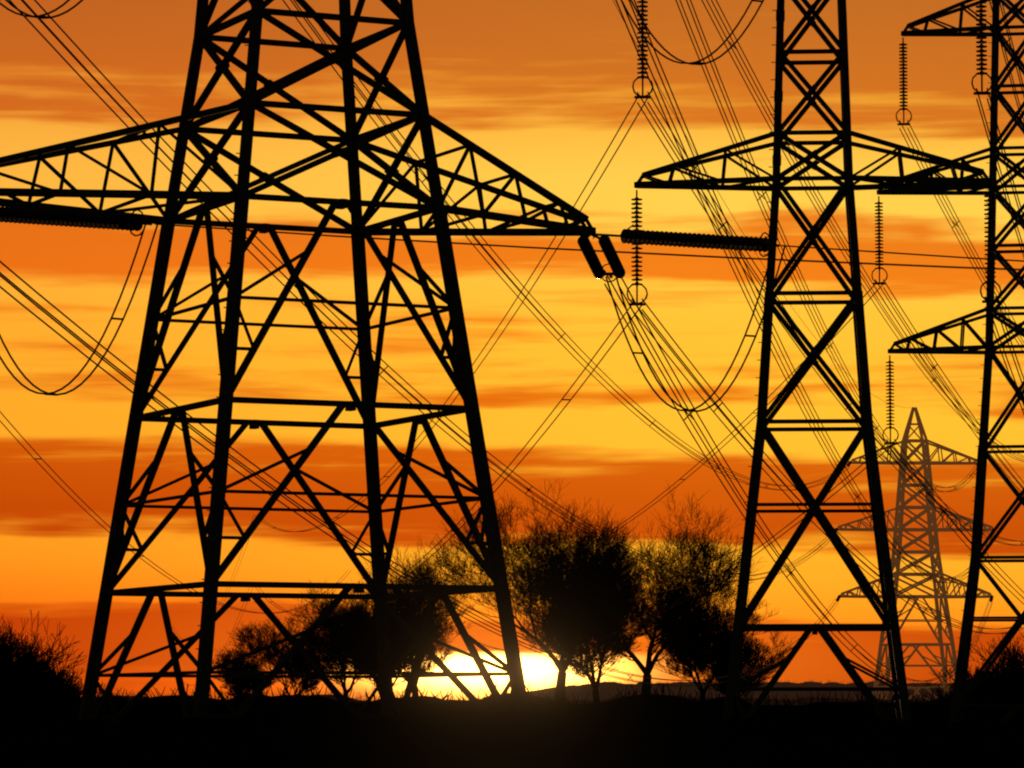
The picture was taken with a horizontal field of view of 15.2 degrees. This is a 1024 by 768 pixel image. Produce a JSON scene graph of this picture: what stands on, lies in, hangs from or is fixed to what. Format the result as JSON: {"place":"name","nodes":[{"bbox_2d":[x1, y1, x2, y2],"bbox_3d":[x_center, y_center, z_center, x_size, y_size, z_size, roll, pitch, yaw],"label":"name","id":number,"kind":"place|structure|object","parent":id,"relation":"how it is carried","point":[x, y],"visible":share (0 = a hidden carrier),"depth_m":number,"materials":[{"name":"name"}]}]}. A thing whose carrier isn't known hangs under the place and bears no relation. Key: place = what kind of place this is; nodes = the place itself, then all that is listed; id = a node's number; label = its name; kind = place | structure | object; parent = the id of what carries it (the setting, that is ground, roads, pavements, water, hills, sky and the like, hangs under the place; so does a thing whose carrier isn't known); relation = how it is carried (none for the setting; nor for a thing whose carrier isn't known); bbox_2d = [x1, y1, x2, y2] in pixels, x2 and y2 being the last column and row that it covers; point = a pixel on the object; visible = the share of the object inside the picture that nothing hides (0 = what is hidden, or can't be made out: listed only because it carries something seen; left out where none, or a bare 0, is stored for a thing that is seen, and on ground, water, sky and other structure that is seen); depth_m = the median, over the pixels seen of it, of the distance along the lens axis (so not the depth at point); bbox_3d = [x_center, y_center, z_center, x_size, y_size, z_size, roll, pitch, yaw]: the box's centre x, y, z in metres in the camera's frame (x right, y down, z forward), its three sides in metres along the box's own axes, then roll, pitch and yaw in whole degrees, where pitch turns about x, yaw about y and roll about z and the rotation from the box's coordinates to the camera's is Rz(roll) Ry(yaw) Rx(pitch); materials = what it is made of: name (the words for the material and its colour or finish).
{"place":"outdoors","nodes":[
{"label":"outdoors","id":0,"kind":"place"},
{"bbox_2d":[0,0,1023,700],"label":"sky","id":1,"kind":"structure","parent":0,"point":[544,87],"materials":[{"name":"orange"}]},
{"label":"field","id":2,"kind":"structure","parent":0,"visible":0},
{"bbox_2d":[0,621,51,695],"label":"scrub bush","id":3,"kind":"object","parent":2,"relation":"on","point":[10,642],"visible":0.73,"depth_m":298.69,"materials":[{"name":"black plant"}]},
{"bbox_2d":[0,650,57,696],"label":"scrub bush","id":4,"kind":"object","parent":2,"relation":"on","point":[15,677],"visible":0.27,"depth_m":298.04,"materials":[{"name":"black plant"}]},
{"bbox_2d":[0,655,84,709],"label":"scrub bush","id":5,"kind":"object","parent":2,"relation":"on","point":[61,681],"visible":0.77,"depth_m":298.11,"materials":[{"name":"black plant"}]},
{"bbox_2d":[0,610,86,707],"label":"scrub bush","id":6,"kind":"object","parent":2,"relation":"on","point":[25,657],"visible":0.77,"depth_m":298.36,"materials":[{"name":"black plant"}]},
{"bbox_2d":[42,642,83,686],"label":"scrub bush","id":7,"kind":"object","parent":2,"relation":"on","point":[51,658],"depth_m":308.48,"materials":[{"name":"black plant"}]},
{"bbox_2d":[67,677,104,696],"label":"scrub bush","id":8,"kind":"object","parent":2,"relation":"on","point":[80,686],"visible":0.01,"depth_m":304.81,"materials":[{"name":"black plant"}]},
{"bbox_2d":[212,631,281,696],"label":"oak tree","id":9,"kind":"object","parent":2,"relation":"on","point":[247,684],"visible":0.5,"depth_m":496.78,"materials":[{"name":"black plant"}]},
{"bbox_2d":[226,614,333,694],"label":"oak tree","id":10,"kind":"object","parent":2,"relation":"on","point":[296,662],"visible":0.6,"depth_m":486.15,"materials":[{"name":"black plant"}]},
{"bbox_2d":[0,0,595,722],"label":"pylon near angle tower","id":11,"kind":"object","parent":2,"relation":"on","point":[344,56],"visible":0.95,"depth_m":146.74,"materials":[{"name":"metal"}]},
{"bbox_2d":[0,0,995,601],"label":"insulator strings","id":12,"kind":"object","parent":11,"relation":"attached to","point":[636,236],"visible":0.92,"depth_m":152.21,"materials":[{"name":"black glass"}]},
{"bbox_2d":[34,0,1023,685],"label":"line fittings","id":13,"kind":"object","parent":11,"relation":"attached to","point":[770,244],"visible":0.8,"depth_m":183.61,"materials":[{"name":"metal"}]},
{"bbox_2d":[283,579,392,700],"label":"oak tree","id":14,"kind":"object","parent":2,"relation":"on","point":[336,643],"visible":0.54,"depth_m":477.37,"materials":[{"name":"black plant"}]},
{"bbox_2d":[318,604,433,694],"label":"oak tree","id":15,"kind":"object","parent":2,"relation":"on","point":[375,681],"visible":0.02,"depth_m":487.70,"materials":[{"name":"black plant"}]},
{"bbox_2d":[312,535,475,695],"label":"oak tree","id":16,"kind":"object","parent":2,"relation":"on","point":[407,613],"visible":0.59,"depth_m":458.86,"materials":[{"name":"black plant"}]},
{"bbox_2d":[0,713,1023,767],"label":"ground","id":17,"kind":"structure","parent":2,"relation":"on","point":[522,740],"depth_m":111.95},
{"bbox_2d":[0,681,1023,723],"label":"hedge","id":18,"kind":"object","parent":2,"relation":"on","point":[62,706],"visible":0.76,"depth_m":299.04,"materials":[{"name":"black plant"}]},
{"bbox_2d":[99,689,952,704],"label":"hills","id":19,"kind":"structure","parent":2,"relation":"on","point":[806,699],"depth_m":564.00,"materials":[{"name":"grey"}]},
{"bbox_2d":[397,480,672,701],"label":"oak tree","id":20,"kind":"object","parent":2,"relation":"on","point":[587,581],"visible":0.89,"depth_m":426.09,"materials":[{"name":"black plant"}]},
{"bbox_2d":[517,572,659,702],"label":"oak tree","id":21,"kind":"object","parent":2,"relation":"on","point":[590,653],"visible":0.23,"depth_m":452.34,"materials":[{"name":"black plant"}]},
{"bbox_2d":[505,480,766,694],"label":"oak tree","id":22,"kind":"object","parent":2,"relation":"on","point":[670,621],"visible":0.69,"depth_m":436.69,"materials":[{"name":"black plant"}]},
{"bbox_2d":[640,569,779,700],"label":"oak tree","id":23,"kind":"object","parent":2,"relation":"on","point":[693,658],"visible":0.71,"depth_m":466.08,"materials":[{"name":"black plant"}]},
{"bbox_2d":[466,679,953,700],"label":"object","id":24,"kind":"object","parent":2,"relation":"on","point":[604,688],"visible":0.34,"depth_m":2195.31,"materials":[{"name":"grey"}]},
{"bbox_2d":[703,622,794,697],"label":"oak tree","id":25,"kind":"object","parent":2,"relation":"on","point":[750,654],"visible":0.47,"depth_m":497.61,"materials":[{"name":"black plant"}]},
{"bbox_2d":[634,0,991,720],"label":"suspension pylon","id":26,"kind":"object","parent":2,"relation":"on","point":[886,608],"visible":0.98,"depth_m":181.97,"materials":[{"name":"metal"}]},
{"bbox_2d":[837,407,992,699],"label":"angle pylon","id":27,"kind":"object","parent":2,"relation":"on","point":[926,463],"depth_m":619.49,"materials":[{"name":"grey"}]},
{"bbox_2d":[877,0,1023,723],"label":"suspension pylon","id":28,"kind":"object","parent":2,"relation":"on","point":[969,618],"visible":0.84,"depth_m":238.27,"materials":[{"name":"metal"}]},
{"bbox_2d":[0,0,1023,698],"bbox_3d":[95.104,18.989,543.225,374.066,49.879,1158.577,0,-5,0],"label":"conductors","id":29,"kind":"object","parent":28,"relation":"attached to","point":[630,318],"visible":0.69,"depth_m":214.27,"materials":[{"name":"metal"}]},
{"bbox_2d":[912,666,1003,701],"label":"scrub bush","id":30,"kind":"object","parent":2,"relation":"on","point":[937,691],"visible":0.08,"depth_m":329.07,"materials":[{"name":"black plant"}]},
{"bbox_2d":[930,664,1009,696],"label":"scrub bush","id":31,"kind":"object","parent":2,"relation":"on","point":[969,675],"visible":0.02,"depth_m":334.21,"materials":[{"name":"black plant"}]},
{"bbox_2d":[969,632,1023,702],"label":"scrub bush","id":32,"kind":"object","parent":2,"relation":"on","point":[1006,651],"visible":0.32,"depth_m":328.66,"materials":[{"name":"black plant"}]},
{"bbox_2d":[972,648,1023,702],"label":"scrub bush","id":33,"kind":"object","parent":2,"relation":"on","point":[1016,681],"visible":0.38,"depth_m":325.25,"materials":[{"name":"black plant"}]},
{"bbox_2d":[1008,632,1023,671],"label":"scrub bush","id":34,"kind":"object","parent":2,"relation":"on","point":[1020,655],"visible":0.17,"depth_m":328.81,"materials":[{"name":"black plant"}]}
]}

